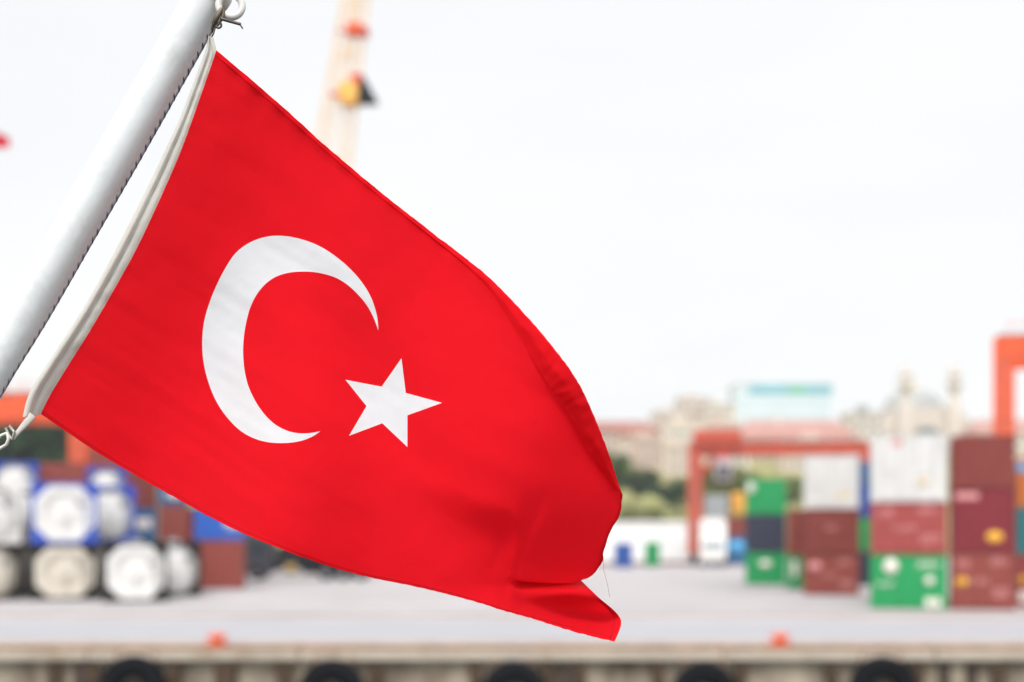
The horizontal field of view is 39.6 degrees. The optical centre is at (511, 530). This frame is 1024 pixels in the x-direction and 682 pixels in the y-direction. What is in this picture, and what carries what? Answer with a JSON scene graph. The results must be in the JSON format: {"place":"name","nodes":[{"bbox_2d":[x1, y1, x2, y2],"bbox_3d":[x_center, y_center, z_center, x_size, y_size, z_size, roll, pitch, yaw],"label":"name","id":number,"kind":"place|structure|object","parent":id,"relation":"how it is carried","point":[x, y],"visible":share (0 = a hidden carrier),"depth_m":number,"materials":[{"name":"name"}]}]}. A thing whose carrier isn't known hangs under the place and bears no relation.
{"place":"outdoors","nodes":[
{"label":"outdoors","id":0,"kind":"place"},
{"bbox_2d":[0,0,245,399],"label":"flagpole","id":1,"kind":"object","parent":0,"point":[66,240],"visible":0.94,"depth_m":2.21,"materials":[{"name":"metal"}]},
{"bbox_2d":[0,25,214,397],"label":"halyard","id":2,"kind":"object","parent":1,"relation":"hanging from","point":[172,100],"visible":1,"depth_m":2.20,"materials":[{"name":"fabric"}]},
{"bbox_2d":[14,36,622,641],"bbox_3d":[-0.300,-0.295,2.209,0.953,0.941,0.222,0,0,0],"label":"flag","id":3,"kind":"object","parent":2,"relation":"hanging from","point":[288,332],"visible":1,"depth_m":2.21,"materials":[{"name":"red fabric"}]},
{"bbox_2d":[0,557,1023,641],"bbox_3d":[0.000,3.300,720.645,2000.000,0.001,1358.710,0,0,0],"label":"ground","id":4,"kind":"structure","parent":0,"point":[707,586],"depth_m":62.69,"materials":[{"name":"concrete"}]},
{"bbox_2d":[0,543,20,599],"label":"tank container","id":5,"kind":"object","parent":4,"relation":"on","point":[10,566],"visible":1,"depth_m":67.84,"materials":[{"name":"grey metal"}]},
{"bbox_2d":[0,485,20,543],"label":"tank container","id":6,"kind":"object","parent":5,"relation":"on","point":[10,518],"visible":1,"depth_m":67.84,"materials":[{"name":"grey metal"}]},
{"bbox_2d":[2,542,30,594],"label":"tank container","id":7,"kind":"object","parent":4,"relation":"on","point":[25,566],"visible":0.23,"depth_m":73.31,"materials":[{"name":"grey metal"}]},
{"bbox_2d":[2,488,30,541],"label":"tank container","id":8,"kind":"object","parent":7,"relation":"on","point":[25,514],"visible":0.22,"depth_m":73.32,"materials":[{"name":"grey metal"}]},
{"bbox_2d":[0,424,68,481],"bbox_3d":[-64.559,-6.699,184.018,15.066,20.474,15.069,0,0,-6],"label":"tree","id":9,"kind":"object","parent":4,"relation":"on","point":[39,451],"visible":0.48,"depth_m":183.23,"materials":[{"name":"green plant"}]},
{"bbox_2d":[0,382,93,466],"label":"gantry crane","id":10,"kind":"object","parent":4,"relation":"on","point":[12,406],"visible":0.04,"depth_m":108.79,"materials":[{"name":"orange metal"}]},
{"bbox_2d":[31,543,97,600],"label":"tank container","id":11,"kind":"object","parent":4,"relation":"on","point":[64,571],"visible":0.95,"depth_m":67.42,"materials":[{"name":"grey metal"}]},
{"bbox_2d":[31,482,97,543],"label":"tank container","id":12,"kind":"object","parent":11,"relation":"on","point":[64,512],"visible":1,"depth_m":67.41,"materials":[{"name":"grey metal"}]},
{"bbox_2d":[83,543,102,594],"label":"tank container","id":13,"kind":"object","parent":4,"relation":"on","point":[100,568],"visible":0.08,"depth_m":73.17,"materials":[{"name":"grey metal"}]},
{"bbox_2d":[98,485,135,542],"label":"tank container","id":14,"kind":"object","parent":13,"relation":"on","point":[116,513],"visible":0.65,"depth_m":73.40,"materials":[{"name":"grey metal"}]},
{"bbox_2d":[103,538,167,602],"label":"tank container","id":15,"kind":"object","parent":4,"relation":"on","point":[135,569],"visible":1,"depth_m":65.58,"materials":[{"name":"grey metal"}]},
{"bbox_2d":[145,538,200,595],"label":"tank container","id":16,"kind":"object","parent":4,"relation":"on","point":[184,568],"visible":0.67,"depth_m":71.29,"materials":[{"name":"grey metal"}]},
{"bbox_2d":[194,540,245,588],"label":"shipping container","id":17,"kind":"object","parent":4,"relation":"on","point":[223,564],"visible":0.75,"depth_m":80.09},
{"bbox_2d":[194,508,245,539],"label":"shipping container","id":18,"kind":"object","parent":17,"relation":"on","point":[206,527],"visible":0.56,"depth_m":79.97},
{"bbox_2d":[197,510,217,538],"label":"door","id":19,"kind":"structure","parent":18,"relation":"in","point":[207,526],"depth_m":79.94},
{"bbox_2d":[244,536,367,579],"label":"flatbed truck","id":20,"kind":"object","parent":4,"relation":"on","point":[263,560],"visible":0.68,"depth_m":94.35,"materials":[{"name":"metal"}]},
{"bbox_2d":[246,0,378,573],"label":"harbour crane","id":21,"kind":"object","parent":4,"relation":"on","point":[356,92],"visible":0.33,"depth_m":109.54,"materials":[{"name":"metal"}]},
{"bbox_2d":[0,642,1023,644],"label":"crane rail","id":22,"kind":"object","parent":4,"relation":"on","point":[511,643],"visible":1,"depth_m":41.35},
{"bbox_2d":[0,615,1023,615],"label":"crane rail","id":23,"kind":"object","parent":4,"relation":"on","point":[505,615],"visible":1,"depth_m":55.00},
{"bbox_2d":[0,610,1023,610],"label":"roadway","id":24,"kind":"structure","parent":4,"relation":"on","point":[502,610],"depth_m":58.69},
{"bbox_2d":[614,543,632,567],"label":"shipping container","id":25,"kind":"object","parent":4,"relation":"on","point":[622,554],"visible":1,"depth_m":126.87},
{"bbox_2d":[601,521,692,564],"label":"warehouse","id":26,"kind":"structure","parent":4,"relation":"on","point":[671,537],"depth_m":137.37,"materials":[{"name":"white paint"}]},
{"bbox_2d":[661,534,685,560],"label":"roller door","id":27,"kind":"structure","parent":26,"relation":"in","point":[673,546],"depth_m":137.25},
{"bbox_2d":[645,542,659,566],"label":"shipping container","id":28,"kind":"object","parent":4,"relation":"on","point":[652,553],"visible":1,"depth_m":130.20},
{"bbox_2d":[699,519,726,566],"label":"box truck","id":29,"kind":"object","parent":4,"relation":"on","point":[712,540],"visible":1,"depth_m":130.35,"materials":[{"name":"white paint"}]},
{"bbox_2d":[711,536,744,564],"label":"shipping container","id":30,"kind":"object","parent":4,"relation":"on","point":[735,555],"visible":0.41,"depth_m":137.15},
{"bbox_2d":[745,552,785,584],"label":"shipping container","id":31,"kind":"object","parent":4,"relation":"on","point":[765,567],"visible":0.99,"depth_m":86.64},
{"bbox_2d":[747,553,764,583],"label":"door","id":32,"kind":"structure","parent":31,"relation":"in","point":[755,573],"depth_m":86.73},
{"bbox_2d":[745,515,785,551],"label":"shipping container","id":33,"kind":"object","parent":31,"relation":"on","point":[765,533],"visible":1,"depth_m":86.64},
{"bbox_2d":[747,515,764,550],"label":"door","id":34,"kind":"structure","parent":33,"relation":"in","point":[755,525],"depth_m":86.73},
{"bbox_2d":[745,478,785,514],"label":"shipping container","id":35,"kind":"object","parent":33,"relation":"on","point":[765,496],"visible":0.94,"depth_m":86.64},
{"bbox_2d":[747,479,764,512],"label":"door","id":36,"kind":"structure","parent":35,"relation":"in","point":[755,500],"depth_m":86.71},
{"bbox_2d":[766,479,783,512],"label":"door","id":37,"kind":"structure","parent":35,"relation":"in","point":[774,489],"depth_m":86.52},
{"bbox_2d":[766,515,783,550],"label":"door","id":38,"kind":"structure","parent":33,"relation":"in","point":[774,525],"depth_m":86.52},
{"bbox_2d":[766,553,783,583],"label":"door","id":39,"kind":"structure","parent":31,"relation":"in","point":[774,573],"depth_m":86.52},
{"bbox_2d":[688,429,869,564],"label":"gantry crane","id":40,"kind":"object","parent":4,"relation":"on","point":[720,448],"visible":0.59,"depth_m":136.42,"materials":[{"name":"red metal"}]},
{"bbox_2d":[787,555,803,588],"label":"shipping container","id":41,"kind":"object","parent":4,"relation":"on","point":[795,571],"visible":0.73,"depth_m":79.75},
{"bbox_2d":[787,510,803,554],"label":"shipping container","id":42,"kind":"object","parent":41,"relation":"on","point":[795,532],"visible":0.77,"depth_m":79.76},
{"bbox_2d":[803,554,858,595],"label":"shipping container","id":43,"kind":"object","parent":4,"relation":"on","point":[831,574],"visible":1,"depth_m":72.55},
{"bbox_2d":[807,556,830,593],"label":"door","id":44,"kind":"structure","parent":43,"relation":"in","point":[815,583],"depth_m":72.63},
{"bbox_2d":[803,509,858,554],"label":"shipping container","id":45,"kind":"object","parent":43,"relation":"on","point":[831,531],"visible":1,"depth_m":72.54,"materials":[{"name":"metal"}]},
{"bbox_2d":[807,510,830,553],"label":"door","id":46,"kind":"structure","parent":45,"relation":"in","point":[818,536],"depth_m":72.65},
{"bbox_2d":[803,455,858,509],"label":"shipping container","id":47,"kind":"object","parent":45,"relation":"on","point":[831,481],"visible":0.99,"depth_m":72.55,"materials":[{"name":"metal"}]},
{"bbox_2d":[807,456,830,507],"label":"door","id":48,"kind":"structure","parent":47,"relation":"in","point":[818,469],"depth_m":72.65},
{"bbox_2d":[832,456,855,507],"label":"door","id":49,"kind":"structure","parent":47,"relation":"in","point":[843,468],"depth_m":72.40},
{"bbox_2d":[832,510,855,553],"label":"door","id":50,"kind":"structure","parent":45,"relation":"in","point":[844,534],"depth_m":72.40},
{"bbox_2d":[832,556,855,593],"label":"door","id":51,"kind":"structure","parent":43,"relation":"in","point":[843,571],"depth_m":72.40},
{"bbox_2d":[859,551,869,584],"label":"shipping container","id":52,"kind":"object","parent":4,"relation":"on","point":[864,567],"visible":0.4,"depth_m":85.22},
{"bbox_2d":[859,518,869,550],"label":"shipping container","id":53,"kind":"object","parent":52,"relation":"on","point":[864,534],"visible":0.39,"depth_m":85.22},
{"bbox_2d":[859,485,870,517],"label":"shipping container","id":54,"kind":"object","parent":53,"relation":"on","point":[864,501],"visible":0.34,"depth_m":85.22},
{"bbox_2d":[870,554,947,608],"bbox_3d":[17.477,2.152,62.891,3.150,2.288,6.127,0,0,14],"label":"shipping container","id":55,"kind":"object","parent":4,"relation":"on","point":[908,580],"visible":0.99,"depth_m":60.00,"materials":[{"name":"metal"}]},
{"bbox_2d":[874,556,907,606],"bbox_3d":[16.033,2.147,60.158,1.420,2.178,0.112,0,0,15],"label":"door","id":56,"kind":"structure","parent":55,"relation":"in","point":[897,594],"depth_m":60.15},
{"bbox_2d":[870,502,947,553],"bbox_3d":[17.477,-0.098,62.891,3.150,2.187,6.127,0,0,14],"label":"shipping container","id":57,"kind":"object","parent":55,"relation":"on","point":[908,528],"visible":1,"depth_m":59.99,"materials":[{"name":"metal"}]},
{"bbox_2d":[874,504,907,552],"bbox_3d":[16.033,-0.103,60.158,1.420,2.077,0.112,0,0,15],"label":"door","id":58,"kind":"structure","parent":57,"relation":"in","point":[885,538],"depth_m":60.15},
{"bbox_2d":[870,433,947,502],"bbox_3d":[17.477,-2.637,62.891,3.150,2.867,6.127,0,0,14],"label":"shipping container","id":59,"kind":"object","parent":57,"relation":"on","point":[908,468],"visible":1,"depth_m":60.00,"materials":[{"name":"metal"}]},
{"bbox_2d":[874,435,907,500],"bbox_3d":[16.033,-2.642,60.158,1.420,2.757,0.112,0,0,15],"label":"door","id":60,"kind":"structure","parent":59,"relation":"in","point":[890,462],"depth_m":60.15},
{"bbox_2d":[909,435,943,500],"bbox_3d":[17.428,-2.642,59.797,1.420,2.757,0.112,0,0,15],"label":"door","id":61,"kind":"structure","parent":59,"relation":"in","point":[926,454],"depth_m":59.79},
{"bbox_2d":[909,503,943,552],"bbox_3d":[17.428,-0.103,59.797,1.420,2.077,0.112,0,0,15],"label":"door","id":62,"kind":"structure","parent":57,"relation":"in","point":[926,523],"depth_m":59.80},
{"bbox_2d":[909,556,943,607],"bbox_3d":[17.428,2.147,59.797,1.420,2.178,0.112,0,0,15],"label":"door","id":63,"kind":"structure","parent":55,"relation":"in","point":[919,590],"depth_m":59.82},
{"bbox_2d":[949,551,1015,609],"bbox_3d":[20.487,2.106,62.164,2.582,2.379,6.127,0,0,16],"label":"shipping container","id":64,"kind":"object","parent":4,"relation":"on","point":[981,580],"visible":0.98,"depth_m":59.30,"materials":[{"name":"metal"}]},
{"bbox_2d":[954,554,982,607],"bbox_3d":[19.078,2.101,59.444,1.136,2.269,0.112,0,0,16],"label":"door","id":65,"kind":"structure","parent":64,"relation":"in","point":[971,594],"depth_m":59.44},
{"bbox_2d":[949,488,1015,551],"bbox_3d":[20.492,-0.433,62.181,2.582,2.675,6.091,0,0,16],"label":"shipping container","id":66,"kind":"object","parent":64,"relation":"on","point":[981,519],"visible":1,"depth_m":59.30,"materials":[{"name":"metal"}]},
{"bbox_2d":[949,434,1015,491],"bbox_3d":[20.492,-2.883,62.181,2.582,2.201,6.090,0,0,16],"label":"shipping container","id":67,"kind":"object","parent":66,"relation":"on","point":[981,461],"visible":0.93,"depth_m":59.30,"materials":[{"name":"metal"}]},
{"bbox_2d":[983,554,1011,608],"bbox_3d":[20.189,2.101,59.115,1.136,2.269,0.112,0,0,16],"label":"door","id":68,"kind":"structure","parent":64,"relation":"in","point":[998,576],"depth_m":59.12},
{"bbox_2d":[993,322,1023,552],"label":"gantry crane","id":69,"kind":"object","parent":4,"relation":"on","point":[1008,354],"visible":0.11,"depth_m":99.46,"materials":[{"name":"orange metal"}]},
{"bbox_2d":[1014,552,1023,605],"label":"shipping container","id":70,"kind":"object","parent":4,"relation":"on","point":[1019,579],"visible":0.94,"depth_m":61.85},
{"bbox_2d":[1015,507,1023,553],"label":"shipping container","id":71,"kind":"object","parent":70,"relation":"on","point":[1019,530],"visible":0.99,"depth_m":61.86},
{"bbox_2d":[1015,457,1023,508],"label":"shipping container","id":72,"kind":"object","parent":71,"relation":"on","point":[1019,482],"visible":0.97,"depth_m":61.85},
{"bbox_2d":[0,622,1023,638],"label":"apron pavement","id":73,"kind":"structure","parent":0,"point":[505,630],"depth_m":46.94,"materials":[{"name":"concrete"}]},
{"bbox_2d":[0,657,1023,681],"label":"quay wall","id":74,"kind":"structure","parent":0,"point":[457,671],"depth_m":40.59,"materials":[{"name":"concrete"}]},
{"bbox_2d":[214,663,236,681],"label":"fender post","id":75,"kind":"object","parent":74,"relation":"attached to","point":[225,672],"visible":1,"depth_m":40.34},
{"bbox_2d":[0,643,1023,659],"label":"kerb","id":76,"kind":"structure","parent":74,"relation":"on","point":[516,654],"depth_m":40.24,"materials":[{"name":"concrete"}]},
{"bbox_2d":[99,651,166,681],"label":"tyre fender","id":77,"kind":"object","parent":76,"relation":"hanging from","point":[141,668],"visible":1,"depth_m":39.67,"materials":[{"name":"black rubber"}]},
{"bbox_2d":[299,655,363,681],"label":"tyre fender","id":78,"kind":"object","parent":76,"relation":"hanging from","point":[331,669],"visible":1,"depth_m":39.67,"materials":[{"name":"black rubber"}]},
{"bbox_2d":[0,646,1023,649],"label":"kerb edging","id":79,"kind":"object","parent":76,"relation":"on","point":[511,647],"visible":1,"depth_m":40.23,"materials":[{"name":"concrete"}]},
{"bbox_2d":[483,657,543,681],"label":"tyre fender","id":80,"kind":"object","parent":76,"relation":"hanging from","point":[513,671],"visible":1,"depth_m":39.67,"materials":[{"name":"black rubber"}]},
{"bbox_2d":[674,658,734,681],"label":"tyre fender","id":81,"kind":"object","parent":76,"relation":"hanging from","point":[704,671],"visible":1,"depth_m":39.68,"materials":[{"name":"black rubber"}]},
{"bbox_2d":[849,652,916,681],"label":"tyre fender","id":82,"kind":"object","parent":76,"relation":"hanging from","point":[877,668],"visible":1,"depth_m":39.67,"materials":[{"name":"black rubber"}]},
{"bbox_2d":[0,0,1023,656],"label":"sky","id":83,"kind":"structure","parent":0,"point":[704,198],"materials":[{"name":"white"}]},
{"bbox_2d":[157,454,1016,556],"bbox_3d":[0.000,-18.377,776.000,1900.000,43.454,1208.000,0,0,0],"label":"hill","id":84,"kind":"structure","parent":0,"point":[766,469],"depth_m":274.49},
{"bbox_2d":[597,422,659,456],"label":"hillside building","id":85,"kind":"structure","parent":84,"relation":"on","point":[611,432],"depth_m":420.00,"materials":[{"name":"paint"}]},
{"bbox_2d":[618,464,659,505],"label":"tree","id":86,"kind":"object","parent":84,"relation":"on","point":[637,485],"visible":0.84,"depth_m":247.87,"materials":[{"name":"green plant"}]},
{"bbox_2d":[629,430,664,469],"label":"hillside building","id":87,"kind":"structure","parent":84,"relation":"on","point":[644,448],"depth_m":350.00,"materials":[{"name":"paint"}]},
{"bbox_2d":[643,477,686,510],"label":"tree","id":88,"kind":"object","parent":84,"relation":"on","point":[663,492],"visible":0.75,"depth_m":233.56,"materials":[{"name":"green plant"}]},
{"bbox_2d":[650,407,684,428],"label":"hillside building","id":89,"kind":"structure","parent":84,"relation":"on","point":[663,415],"depth_m":440.00,"materials":[{"name":"beige stone"}]},
{"bbox_2d":[659,437,690,476],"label":"hillside building","id":90,"kind":"structure","parent":84,"relation":"on","point":[673,458],"depth_m":330.00,"materials":[{"name":"beige stone"}]},
{"bbox_2d":[659,417,703,442],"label":"hillside building","id":91,"kind":"structure","parent":84,"relation":"on","point":[680,429],"depth_m":395.00,"materials":[{"name":"beige paint"}]},
{"bbox_2d":[674,393,711,422],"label":"hillside building","id":92,"kind":"structure","parent":84,"relation":"on","point":[690,404],"depth_m":452.00,"materials":[{"name":"beige stone"}]},
{"bbox_2d":[702,400,736,421],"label":"hillside building","id":93,"kind":"structure","parent":84,"relation":"on","point":[716,408],"depth_m":446.00,"materials":[{"name":"beige paint"}]},
{"bbox_2d":[701,417,741,429],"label":"hillside building","id":94,"kind":"structure","parent":84,"relation":"on","point":[717,423],"depth_m":400.00,"materials":[{"name":"paint"}]},
{"bbox_2d":[717,462,760,492],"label":"tree","id":95,"kind":"object","parent":84,"relation":"on","point":[739,476],"visible":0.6,"depth_m":243.22,"materials":[{"name":"green plant"}]},
{"bbox_2d":[728,381,831,427],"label":"glass building","id":96,"kind":"structure","parent":84,"relation":"on","point":[768,400],"depth_m":520.00,"materials":[{"name":"white paint"}]},
{"bbox_2d":[783,477,803,509],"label":"tree","id":97,"kind":"object","parent":84,"relation":"on","point":[792,484],"visible":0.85,"depth_m":234.99,"materials":[{"name":"green plant"}]},
{"bbox_2d":[741,416,859,459],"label":"hillside building","id":98,"kind":"structure","parent":84,"relation":"on","point":[789,428],"depth_m":383.63,"materials":[{"name":"beige paint"}]},
{"bbox_2d":[776,433,853,471],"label":"hillside building","id":99,"kind":"structure","parent":84,"relation":"on","point":[789,463],"depth_m":340.00,"materials":[{"name":"beige stone"}]},
{"bbox_2d":[840,408,885,441],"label":"hillside building","id":100,"kind":"structure","parent":84,"relation":"on","point":[866,425],"depth_m":430.00,"materials":[{"name":"stone"}]},
{"bbox_2d":[876,359,971,453],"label":"mosque","id":101,"kind":"structure","parent":84,"relation":"on","point":[910,408],"depth_m":450.00,"materials":[{"name":"stone"}]},
{"bbox_2d":[958,420,1023,459],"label":"hillside building","id":102,"kind":"structure","parent":84,"relation":"on","point":[979,427],"depth_m":401.39,"materials":[{"name":"beige paint"}]},
{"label":"shipping container","id":103,"kind":"object","parent":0,"visible":0},
{"bbox_2d":[40,462,88,482],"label":"shipping container","id":104,"kind":"object","parent":103,"relation":"on","point":[50,472],"visible":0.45,"depth_m":88.83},
{"bbox_2d":[42,463,63,482],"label":"door","id":105,"kind":"structure","parent":104,"relation":"in","point":[51,473],"depth_m":88.62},
{"bbox_2d":[65,463,86,482],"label":"door","id":106,"kind":"structure","parent":104,"relation":"in","point":[73,473],"depth_m":89.05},
{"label":"tank container","id":107,"kind":"object","parent":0,"visible":0},
{"bbox_2d":[0,462,37,490],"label":"tank container","id":108,"kind":"object","parent":107,"relation":"on","point":[22,474],"visible":0.58,"depth_m":86.00,"materials":[{"name":"grey metal"}]},
{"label":"tank container","id":109,"kind":"object","parent":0,"visible":0},
{"bbox_2d":[87,467,125,488],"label":"tank container","id":110,"kind":"object","parent":109,"relation":"on","point":[105,476],"visible":0.48,"depth_m":87.31,"materials":[{"name":"grey metal"}]},
{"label":"shipping container","id":111,"kind":"object","parent":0,"visible":0},
{"bbox_2d":[704,495,727,517],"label":"shipping container","id":112,"kind":"object","parent":111,"relation":"on","point":[715,506],"visible":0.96,"depth_m":176.59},
{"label":"shipping container","id":113,"kind":"object","parent":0,"visible":0},
{"bbox_2d":[158,505,188,540],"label":"shipping container","id":114,"kind":"object","parent":113,"relation":"on","point":[173,521],"visible":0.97,"depth_m":95.45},
{"bbox_2d":[160,506,172,539],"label":"door","id":115,"kind":"structure","parent":114,"relation":"in","point":[166,513],"depth_m":95.31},
{"bbox_2d":[174,507,186,538],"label":"door","id":116,"kind":"structure","parent":114,"relation":"in","point":[180,513],"depth_m":95.52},
{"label":"shipping container","id":117,"kind":"object","parent":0,"visible":0},
{"bbox_2d":[136,508,157,541],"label":"shipping container","id":118,"kind":"object","parent":117,"relation":"on","point":[146,524],"visible":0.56,"depth_m":95.62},
{"bbox_2d":[121,467,157,507],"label":"shipping container","id":119,"kind":"object","parent":118,"relation":"on","point":[146,494],"visible":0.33,"depth_m":95.56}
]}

